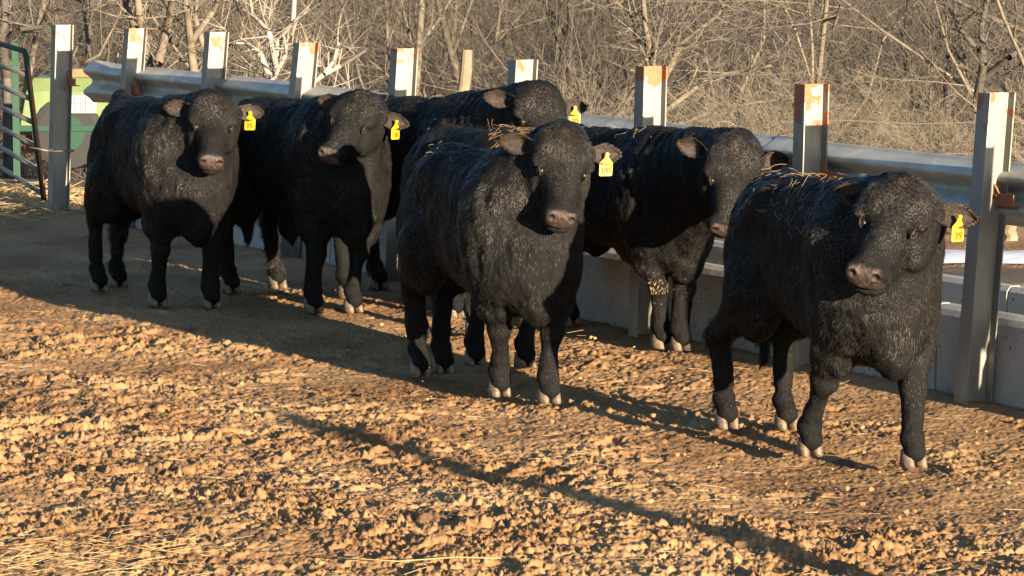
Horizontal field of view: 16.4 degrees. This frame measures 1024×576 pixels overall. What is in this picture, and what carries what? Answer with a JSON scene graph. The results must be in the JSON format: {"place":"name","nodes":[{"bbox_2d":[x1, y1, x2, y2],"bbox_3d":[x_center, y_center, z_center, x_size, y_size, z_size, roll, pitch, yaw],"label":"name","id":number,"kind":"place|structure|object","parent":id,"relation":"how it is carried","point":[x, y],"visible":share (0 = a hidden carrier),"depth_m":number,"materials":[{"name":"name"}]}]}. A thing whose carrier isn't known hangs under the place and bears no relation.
{"place":"outdoors","nodes":[
{"label":"outdoors","id":0,"kind":"place"},
{"bbox_2d":[0,198,1023,575],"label":"ground","id":1,"kind":"structure","parent":0,"point":[116,406],"depth_m":15.78,"materials":[{"name":"soil"}]},
{"bbox_2d":[0,41,46,199],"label":"tube gate","id":2,"kind":"structure","parent":1,"relation":"on","point":[16,71],"depth_m":30.22,"materials":[{"name":"metal"}]},
{"bbox_2d":[0,511,254,575],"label":"hay","id":3,"kind":"object","parent":1,"relation":"on","point":[42,557],"visible":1,"depth_m":12.93,"materials":[{"name":"brown plant"}]},
{"bbox_2d":[83,87,264,308],"bbox_3d":[-2.134,-0.597,21.964,0.731,1.340,2.139,-3,6,-24],"label":"bull","id":4,"kind":"object","parent":1,"relation":"on","point":[165,168],"visible":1,"depth_m":21.39,"materials":[{"name":"black"}]},
{"bbox_2d":[220,88,410,312],"bbox_3d":[-1.299,-0.584,21.790,0.736,1.349,2.167,-3,7,-30],"label":"bull","id":5,"kind":"object","parent":1,"relation":"on","point":[314,174],"visible":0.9,"depth_m":21.22,"materials":[{"name":"black"}]},
{"bbox_2d":[333,78,587,317],"bbox_3d":[-0.406,-0.593,21.487,0.706,1.428,2.829,-4,7,-34],"label":"bull","id":6,"kind":"object","parent":1,"relation":"on","point":[529,104],"visible":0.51,"depth_m":20.98,"materials":[{"name":"black"}]},
{"bbox_2d":[395,122,536,368],"bbox_3d":[-0.129,-0.264,19.134,0.759,1.247,2.364,-2,6,-15],"label":"bull","id":7,"kind":"object","parent":1,"relation":"on","point":[475,331],"visible":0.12,"depth_m":18.76,"materials":[{"name":"black"}]},
{"bbox_2d":[396,118,622,404],"bbox_3d":[-0.059,-0.184,17.679,0.751,1.379,1.955,-2,6,-21],"label":"bull","id":8,"kind":"object","parent":1,"relation":"on","point":[497,234],"visible":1,"depth_m":17.11,"materials":[{"name":"black"}]},
{"bbox_2d":[0,283,1023,575],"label":"dirt clods","id":9,"kind":"object","parent":1,"relation":"on","point":[664,441],"visible":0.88,"depth_m":15.38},
{"bbox_2d":[0,266,1023,575],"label":"straw","id":10,"kind":"object","parent":1,"relation":"on","point":[524,464],"visible":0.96,"depth_m":14.70,"materials":[{"name":"brown"}]},
{"bbox_2d":[507,59,537,84],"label":"steel post","id":11,"kind":"object","parent":1,"relation":"on","point":[520,70],"visible":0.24,"depth_m":21.48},
{"bbox_2d":[519,122,788,350],"bbox_3d":[0.720,-0.320,19.646,0.661,1.255,2.463,-3,7,-30],"label":"bull","id":12,"kind":"object","parent":1,"relation":"on","point":[657,203],"visible":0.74,"depth_m":19.20,"materials":[{"name":"black"}]},
{"bbox_2d":[701,170,980,468],"bbox_3d":[1.414,0.070,15.680,0.660,1.275,1.940,-2,6,-19],"label":"bull","id":13,"kind":"object","parent":1,"relation":"on","point":[847,280],"visible":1,"depth_m":15.17,"materials":[{"name":"black"}]},
{"bbox_2d":[725,164,867,237],"bbox_3d":[1.371,-0.350,15.802,0.549,0.387,1.267,-2,6,-21],"label":"straw","id":14,"kind":"object","parent":13,"relation":"on","point":[785,188],"visible":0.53,"depth_m":15.87,"materials":[{"name":"brown"}]},
{"bbox_2d":[781,120,1023,154],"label":"wire fence","id":15,"kind":"object","parent":1,"relation":"on","point":[914,123],"visible":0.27,"depth_m":26.41,"materials":[{"name":"grey"}]},
{"bbox_2d":[943,250,1023,263],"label":"snow","id":16,"kind":"structure","parent":1,"relation":"on","point":[1011,257],"depth_m":24.81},
{"bbox_2d":[0,0,1023,283],"bbox_3d":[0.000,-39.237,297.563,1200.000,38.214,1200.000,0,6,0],"label":"terrain","id":17,"kind":"structure","parent":0,"point":[1012,274],"depth_m":91.66,"materials":[{"name":"brown plant"}]},
{"bbox_2d":[0,102,47,178],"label":"brush clump","id":18,"kind":"object","parent":17,"relation":"on","point":[9,162],"visible":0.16,"depth_m":37.04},
{"bbox_2d":[0,0,81,178],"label":"pale limbed tree","id":19,"kind":"object","parent":17,"relation":"on","point":[5,37],"visible":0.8,"depth_m":37.93,"materials":[{"name":"grey plant"}]},
{"bbox_2d":[0,179,84,227],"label":"hay","id":20,"kind":"object","parent":17,"relation":"on","point":[24,199],"visible":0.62,"depth_m":29.11,"materials":[{"name":"beige plant"}]},
{"bbox_2d":[0,113,86,179],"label":"brush clump","id":21,"kind":"object","parent":17,"relation":"on","point":[29,168],"visible":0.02,"depth_m":39.22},
{"bbox_2d":[47,25,73,212],"bbox_3d":[-3.636,-1.284,28.613,0.202,1.662,0.129,-3,6,-27],"label":"steel post","id":22,"kind":"object","parent":17,"relation":"on","point":[60,116],"visible":0.76,"depth_m":28.59,"materials":[{"name":"metal"}]},
{"bbox_2d":[20,68,107,167],"bbox_3d":[-3.414,-1.650,34.691,2.760,1.000,1.637,0,6,0],"label":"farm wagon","id":23,"kind":"object","parent":17,"relation":"on","point":[86,112],"visible":0.25,"depth_m":33.94,"materials":[{"name":"green paint"}]},
{"bbox_2d":[0,0,237,178],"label":"bare tree","id":24,"kind":"object","parent":17,"relation":"on","point":[80,48],"visible":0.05,"depth_m":55.44,"materials":[{"name":"brown plant"}]},
{"bbox_2d":[0,0,243,110],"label":"bare tree","id":25,"kind":"object","parent":17,"relation":"on","point":[24,41],"visible":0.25,"depth_m":50.81,"materials":[{"name":"beige plant"}]},
{"bbox_2d":[0,0,245,178],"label":"bare tree","id":26,"kind":"object","parent":17,"relation":"on","point":[78,55],"visible":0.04,"depth_m":59.68,"materials":[{"name":"beige plant"}]},
{"bbox_2d":[0,0,258,176],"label":"bare tree","id":27,"kind":"object","parent":17,"relation":"on","point":[97,19],"visible":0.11,"depth_m":75.86,"materials":[{"name":"brown plant"}]},
{"bbox_2d":[0,0,258,68],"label":"bare tree","id":28,"kind":"object","parent":17,"relation":"on","point":[74,21],"visible":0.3,"depth_m":47.72,"materials":[{"name":"beige plant"}]},
{"bbox_2d":[120,28,146,226],"bbox_3d":[-2.959,-1.162,27.371,0.278,1.668,0.168,-3,6,-27],"label":"steel post","id":29,"kind":"object","parent":17,"relation":"on","point":[134,52],"visible":0.42,"depth_m":27.30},
{"bbox_2d":[0,0,286,172],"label":"bare tree","id":30,"kind":"object","parent":17,"relation":"on","point":[73,43],"visible":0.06,"depth_m":68.54,"materials":[{"name":"beige plant"}]},
{"bbox_2d":[0,0,288,179],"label":"bare tree","id":31,"kind":"object","parent":17,"relation":"on","point":[118,32],"visible":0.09,"depth_m":74.59,"materials":[{"name":"brown plant"}]},
{"bbox_2d":[87,0,202,68],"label":"pale limbed tree","id":32,"kind":"object","parent":17,"relation":"on","point":[160,47],"visible":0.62,"depth_m":40.93,"materials":[{"name":"beige plant"}]},
{"bbox_2d":[8,0,352,85],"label":"bare tree","id":33,"kind":"object","parent":17,"relation":"on","point":[88,30],"visible":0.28,"depth_m":45.51,"materials":[{"name":"brown plant"}]},
{"bbox_2d":[1,0,366,177],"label":"bare tree","id":34,"kind":"object","parent":17,"relation":"on","point":[99,41],"visible":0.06,"depth_m":58.37,"materials":[{"name":"beige plant"}]},
{"bbox_2d":[0,0,375,169],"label":"bare tree","id":35,"kind":"object","parent":17,"relation":"on","point":[160,34],"visible":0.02,"depth_m":64.70,"materials":[{"name":"beige plant"}]},
{"bbox_2d":[146,0,253,71],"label":"pale limbed tree","id":36,"kind":"object","parent":17,"relation":"on","point":[191,37],"visible":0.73,"depth_m":42.99,"materials":[{"name":"beige plant"}]},
{"bbox_2d":[1,0,405,178],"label":"bare tree","id":37,"kind":"object","parent":17,"relation":"on","point":[169,63],"visible":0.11,"depth_m":48.38,"materials":[{"name":"brown plant"}]},
{"bbox_2d":[2,0,417,174],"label":"bare tree","id":38,"kind":"object","parent":17,"relation":"on","point":[247,31],"visible":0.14,"depth_m":66.46,"materials":[{"name":"beige plant"}]},
{"bbox_2d":[15,0,408,178],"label":"bare tree","id":39,"kind":"object","parent":17,"relation":"on","point":[40,19],"visible":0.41,"depth_m":44.32,"materials":[{"name":"beige plant"}]},
{"bbox_2d":[201,32,228,91],"bbox_3d":[-2.211,-1.022,25.913,0.269,1.684,0.163,-3,6,-27],"label":"steel post","id":40,"kind":"object","parent":17,"relation":"on","point":[215,54],"visible":0.24,"depth_m":25.84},
{"bbox_2d":[0,0,430,179],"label":"bare tree","id":41,"kind":"object","parent":17,"relation":"on","point":[118,38],"visible":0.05,"depth_m":55.16,"materials":[{"name":"beige plant"}]},
{"bbox_2d":[73,0,387,68],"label":"bare tree","id":42,"kind":"object","parent":17,"relation":"on","point":[197,23],"visible":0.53,"depth_m":44.09,"materials":[{"name":"beige plant"}]},
{"bbox_2d":[1,0,480,118],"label":"bare tree","id":43,"kind":"object","parent":17,"relation":"on","point":[216,31],"visible":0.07,"depth_m":63.40,"materials":[{"name":"beige plant"}]},
{"bbox_2d":[203,0,324,80],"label":"pale limbed tree","id":44,"kind":"object","parent":17,"relation":"on","point":[273,70],"visible":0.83,"depth_m":38.83,"materials":[{"name":"beige plant"}]},
{"bbox_2d":[108,0,464,92],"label":"bare tree","id":45,"kind":"object","parent":17,"relation":"on","point":[317,39],"visible":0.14,"depth_m":53.87,"materials":[{"name":"beige plant"}]},
{"bbox_2d":[77,0,503,95],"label":"bare tree","id":46,"kind":"object","parent":17,"relation":"on","point":[420,21],"visible":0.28,"depth_m":48.70,"materials":[{"name":"beige plant"}]},
{"bbox_2d":[278,42,318,257],"bbox_3d":[-1.498,-0.868,24.561,0.298,1.650,0.178,-3,6,-27],"label":"steel post","id":47,"kind":"object","parent":17,"relation":"on","point":[304,68],"visible":0.24,"depth_m":24.50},
{"bbox_2d":[0,0,605,96],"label":"bare tree","id":48,"kind":"object","parent":17,"relation":"on","point":[356,60],"visible":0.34,"depth_m":46.95,"materials":[{"name":"brown plant"}]},
{"bbox_2d":[281,7,368,88],"bbox_3d":[-1.900,-1.776,37.112,1.017,2.302,1.113,0,6,0],"label":"pale limbed tree","id":49,"kind":"object","parent":17,"relation":"on","point":[328,69],"visible":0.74,"depth_m":37.02,"materials":[{"name":"beige plant"}]},
{"bbox_2d":[154,0,591,82],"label":"bare tree","id":50,"kind":"object","parent":17,"relation":"on","point":[252,32],"visible":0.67,"depth_m":45.47,"materials":[{"name":"beige plant"}]},
{"bbox_2d":[132,0,614,96],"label":"bare tree","id":51,"kind":"object","parent":17,"relation":"on","point":[357,83],"visible":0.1,"depth_m":58.46,"materials":[{"name":"brown plant"}]},
{"bbox_2d":[230,0,544,86],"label":"bare tree","id":52,"kind":"object","parent":17,"relation":"on","point":[429,48],"visible":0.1,"depth_m":69.35,"materials":[{"name":"beige plant"}]},
{"bbox_2d":[379,48,418,280],"bbox_3d":[-0.744,-0.722,23.049,0.240,1.661,0.148,-3,6,-27],"label":"steel post","id":53,"kind":"object","parent":17,"relation":"on","point":[403,72],"visible":0.24,"depth_m":23.00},
{"bbox_2d":[248,0,553,92],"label":"bare tree","id":54,"kind":"object","parent":17,"relation":"on","point":[396,46],"visible":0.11,"depth_m":86.90,"materials":[{"name":"beige plant"}]},
{"bbox_2d":[350,0,513,85],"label":"bare tree","id":55,"kind":"object","parent":17,"relation":"on","point":[512,54],"visible":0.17,"depth_m":86.89,"materials":[{"name":"brown plant"}]},
{"bbox_2d":[170,0,716,96],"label":"bare tree","id":56,"kind":"object","parent":17,"relation":"on","point":[442,81],"visible":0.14,"depth_m":67.78,"materials":[{"name":"brown plant"}]},
{"bbox_2d":[457,49,471,91],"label":"wooden post","id":57,"kind":"object","parent":17,"relation":"on","point":[465,75],"visible":0.31,"depth_m":24.94,"materials":[{"name":"brown wood"}]},
{"bbox_2d":[101,0,855,114],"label":"bare tree","id":58,"kind":"object","parent":17,"relation":"on","point":[497,28],"visible":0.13,"depth_m":55.23,"materials":[{"name":"beige plant"}]},
{"bbox_2d":[325,0,672,100],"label":"bare tree","id":59,"kind":"object","parent":17,"relation":"on","point":[502,35],"visible":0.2,"depth_m":66.35,"materials":[{"name":"beige plant"}]},
{"bbox_2d":[407,0,613,114],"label":"bare tree","id":60,"kind":"object","parent":17,"relation":"on","point":[539,66],"visible":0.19,"depth_m":81.61,"materials":[{"name":"beige plant"}]},
{"bbox_2d":[228,0,799,126],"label":"bare tree","id":61,"kind":"object","parent":17,"relation":"on","point":[448,46],"visible":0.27,"depth_m":50.58,"materials":[{"name":"beige plant"}]},
{"bbox_2d":[7,0,1021,114],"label":"wood","id":62,"kind":"object","parent":17,"relation":"on","point":[494,30],"visible":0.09,"depth_m":87.88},
{"bbox_2d":[408,0,624,96],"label":"bare tree","id":63,"kind":"object","parent":17,"relation":"on","point":[451,76],"visible":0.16,"depth_m":80.67,"materials":[{"name":"beige plant"}]},
{"bbox_2d":[280,0,789,126],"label":"bare tree","id":64,"kind":"object","parent":17,"relation":"on","point":[562,29],"visible":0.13,"depth_m":67.91,"materials":[{"name":"brown plant"}]},
{"bbox_2d":[132,218,1023,408],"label":"concrete bunk","id":65,"kind":"object","parent":17,"relation":"on","point":[602,296],"visible":0.09,"depth_m":19.42,"materials":[{"name":"concrete"}]},
{"bbox_2d":[249,0,914,140],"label":"bare tree","id":66,"kind":"object","parent":17,"relation":"on","point":[625,74],"visible":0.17,"depth_m":55.84,"materials":[{"name":"brown plant"}]},
{"bbox_2d":[507,46,675,123],"bbox_3d":[0.819,-1.320,31.309,2.300,1.637,2.660,-3,6,-26],"label":"brush clump","id":67,"kind":"object","parent":17,"relation":"on","point":[613,106],"visible":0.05,"depth_m":31.17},
{"bbox_2d":[397,0,814,114],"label":"bare tree","id":68,"kind":"object","parent":17,"relation":"on","point":[561,21],"visible":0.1,"depth_m":78.35,"materials":[{"name":"brown plant"}]},
{"bbox_2d":[328,0,930,143],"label":"bare tree","id":69,"kind":"object","parent":17,"relation":"on","point":[564,45],"visible":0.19,"depth_m":52.03,"materials":[{"name":"brown plant"}]},
{"bbox_2d":[369,0,913,115],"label":"bare tree","id":70,"kind":"object","parent":17,"relation":"on","point":[605,76],"visible":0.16,"depth_m":65.52,"materials":[{"name":"brown plant"}]},
{"bbox_2d":[628,66,666,336],"bbox_3d":[0.765,-0.421,20.077,0.184,1.661,0.119,-3,6,-27],"label":"steel post","id":71,"kind":"object","parent":17,"relation":"on","point":[650,99],"visible":0.24,"depth_m":20.03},
{"bbox_2d":[426,0,896,135],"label":"bare tree","id":72,"kind":"object","parent":17,"relation":"on","point":[670,79],"visible":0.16,"depth_m":56.02,"materials":[{"name":"brown plant"}]},
{"bbox_2d":[340,0,1023,129],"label":"bare tree","id":73,"kind":"object","parent":17,"relation":"on","point":[658,30],"visible":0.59,"depth_m":43.69,"materials":[{"name":"brown plant"}]},
{"bbox_2d":[580,0,785,123],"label":"pale limbed tree","id":74,"kind":"object","parent":17,"relation":"on","point":[648,35],"visible":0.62,"depth_m":43.96,"materials":[{"name":"beige plant"}]},
{"bbox_2d":[582,85,793,134],"bbox_3d":[1.362,-1.162,33.546,2.319,1.650,2.682,4,7,36],"label":"brush clump","id":75,"kind":"object","parent":17,"relation":"on","point":[669,108],"visible":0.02,"depth_m":33.90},
{"bbox_2d":[499,0,906,130],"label":"bare tree","id":76,"kind":"object","parent":17,"relation":"on","point":[642,57],"visible":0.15,"depth_m":67.54,"materials":[{"name":"beige plant"}]},
{"bbox_2d":[425,0,1023,141],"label":"bare tree","id":77,"kind":"object","parent":17,"relation":"on","point":[783,40],"visible":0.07,"depth_m":54.42,"materials":[{"name":"beige plant"}]},
{"bbox_2d":[561,0,897,142],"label":"pale tree","id":78,"kind":"object","parent":17,"relation":"on","point":[758,84],"visible":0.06,"depth_m":66.18,"materials":[{"name":"beige plant"}]},
{"bbox_2d":[552,0,1004,126],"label":"bare tree","id":79,"kind":"object","parent":17,"relation":"on","point":[777,48],"visible":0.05,"depth_m":68.16,"materials":[{"name":"beige plant"}]},
{"bbox_2d":[666,40,905,144],"bbox_3d":[1.937,-1.261,30.355,2.480,1.765,2.869,-4,7,-35],"label":"brush clump","id":80,"kind":"object","parent":17,"relation":"on","point":[780,117],"visible":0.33,"depth_m":30.43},
{"bbox_2d":[561,0,1023,144],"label":"bare tree","id":81,"kind":"object","parent":17,"relation":"on","point":[797,53],"visible":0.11,"depth_m":65.70,"materials":[{"name":"beige plant"}]},
{"bbox_2d":[574,0,1023,146],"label":"bare tree","id":82,"kind":"object","parent":17,"relation":"on","point":[763,37],"visible":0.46,"depth_m":45.97,"materials":[{"name":"beige plant"}]},
{"bbox_2d":[586,0,1020,142],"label":"bare tree","id":83,"kind":"object","parent":17,"relation":"on","point":[840,53],"visible":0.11,"depth_m":55.80,"materials":[{"name":"beige plant"}]},
{"bbox_2d":[588,0,1023,141],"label":"bare tree","id":84,"kind":"object","parent":17,"relation":"on","point":[825,20],"visible":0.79,"depth_m":43.24,"materials":[{"name":"beige plant"}]},
{"bbox_2d":[792,83,829,366],"bbox_3d":[1.544,-0.251,18.564,0.178,1.627,0.116,-3,6,-27],"label":"steel post","id":85,"kind":"object","parent":17,"relation":"on","point":[810,127],"visible":0.45,"depth_m":18.50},
{"bbox_2d":[599,0,1023,161],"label":"bare tree","id":86,"kind":"object","parent":17,"relation":"on","point":[1015,28],"visible":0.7,"depth_m":43.91,"materials":[{"name":"beige plant"}]},
{"bbox_2d":[695,43,927,150],"bbox_3d":[2.276,-1.403,32.135,3.076,1.728,1.820,-3,7,-30],"label":"brush clump","id":87,"kind":"object","parent":17,"relation":"on","point":[793,107],"visible":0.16,"depth_m":32.13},
{"bbox_2d":[644,0,990,150],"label":"bare tree","id":88,"kind":"object","parent":17,"relation":"on","point":[825,47],"visible":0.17,"depth_m":45.49,"materials":[{"name":"beige plant"}]},
{"bbox_2d":[626,0,1023,161],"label":"bare tree","id":89,"kind":"object","parent":17,"relation":"on","point":[945,91],"visible":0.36,"depth_m":45.61,"materials":[{"name":"brown plant"}]},
{"bbox_2d":[695,55,975,153],"bbox_3d":[3.138,-1.293,32.599,2.845,1.751,2.460,-5,8,-41],"label":"brush clump","id":90,"kind":"object","parent":17,"relation":"on","point":[912,135],"visible":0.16,"depth_m":32.35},
{"bbox_2d":[660,0,1022,151],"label":"bare tree","id":91,"kind":"object","parent":17,"relation":"on","point":[836,67],"visible":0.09,"depth_m":54.71,"materials":[{"name":"brown plant"}]},
{"bbox_2d":[669,0,1020,149],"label":"bare tree","id":92,"kind":"object","parent":17,"relation":"on","point":[867,60],"visible":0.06,"depth_m":65.58,"materials":[{"name":"beige plant"}]},
{"bbox_2d":[718,0,1023,158],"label":"bare tree","id":93,"kind":"object","parent":17,"relation":"on","point":[888,21],"visible":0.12,"depth_m":51.52,"materials":[{"name":"brown plant"}]},
{"bbox_2d":[727,0,1023,155],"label":"bare tree","id":94,"kind":"object","parent":17,"relation":"on","point":[930,91],"visible":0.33,"depth_m":47.92,"materials":[{"name":"brown plant"}]},
{"bbox_2d":[739,0,1023,158],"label":"bare tree","id":95,"kind":"object","parent":17,"relation":"on","point":[960,90],"visible":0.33,"depth_m":45.96,"materials":[{"name":"brown plant"}]},
{"bbox_2d":[741,0,1021,138],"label":"bare tree","id":96,"kind":"object","parent":17,"relation":"on","point":[887,45],"visible":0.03,"depth_m":78.98,"materials":[{"name":"brown plant"}]},
{"bbox_2d":[747,0,1023,150],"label":"bare tree","id":97,"kind":"object","parent":17,"relation":"on","point":[1011,46],"visible":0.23,"depth_m":47.53,"materials":[{"name":"brown plant"}]},
{"bbox_2d":[759,62,1019,160],"bbox_3d":[3.567,-1.353,32.405,2.679,1.505,1.585,-2,6,-15],"label":"brush clump","id":98,"kind":"object","parent":17,"relation":"on","point":[902,102],"visible":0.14,"depth_m":32.40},
{"bbox_2d":[837,87,974,155],"bbox_3d":[3.603,-1.126,30.586,1.994,1.227,1.724,4,7,34],"label":"brush clump","id":99,"kind":"object","parent":17,"relation":"on","point":[902,143],"visible":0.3,"depth_m":30.43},
{"bbox_2d":[829,0,1022,160],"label":"bare tree","id":100,"kind":"object","parent":17,"relation":"on","point":[959,67],"visible":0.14,"depth_m":60.76,"materials":[{"name":"beige plant"}]},
{"bbox_2d":[833,0,1023,157],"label":"bare tree","id":101,"kind":"object","parent":17,"relation":"on","point":[962,59],"visible":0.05,"depth_m":63.74,"materials":[{"name":"brown plant"}]},
{"bbox_2d":[855,50,1023,161],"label":"brush clump","id":102,"kind":"object","parent":17,"relation":"on","point":[1017,157],"visible":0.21,"depth_m":31.56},
{"bbox_2d":[881,0,1023,148],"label":"bare tree","id":103,"kind":"object","parent":17,"relation":"on","point":[996,62],"visible":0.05,"depth_m":62.66,"materials":[{"name":"brown plant"}]},
{"bbox_2d":[931,0,1023,156],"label":"pale limbed tree","id":104,"kind":"object","parent":17,"relation":"on","point":[991,71],"visible":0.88,"depth_m":43.84,"materials":[{"name":"grey plant"}]},
{"bbox_2d":[954,92,1015,404],"bbox_3d":[2.281,-0.122,17.197,0.245,1.646,0.151,-3,6,-27],"label":"steel post","id":105,"kind":"object","parent":17,"relation":"on","point":[995,111],"visible":0.76,"depth_m":17.18,"materials":[{"name":"metal"}]},
{"bbox_2d":[83,60,1023,226],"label":"guard rail","id":106,"kind":"object","parent":105,"relation":"attached to","point":[946,177],"visible":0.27,"depth_m":18.89,"materials":[{"name":"metal"}]},
{"bbox_2d":[993,183,1020,207],"bbox_3d":[2.364,-0.457,17.143,0.048,0.120,0.250,-3,6,-27],"label":"rail bracket","id":107,"kind":"object","parent":105,"relation":"attached to","point":[1005,200],"visible":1,"depth_m":17.10,"materials":[{"name":"red metal"}]},
{"bbox_2d":[1004,225,1018,240],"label":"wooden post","id":108,"kind":"object","parent":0,"point":[1011,234],"visible":0.45,"depth_m":26.35,"materials":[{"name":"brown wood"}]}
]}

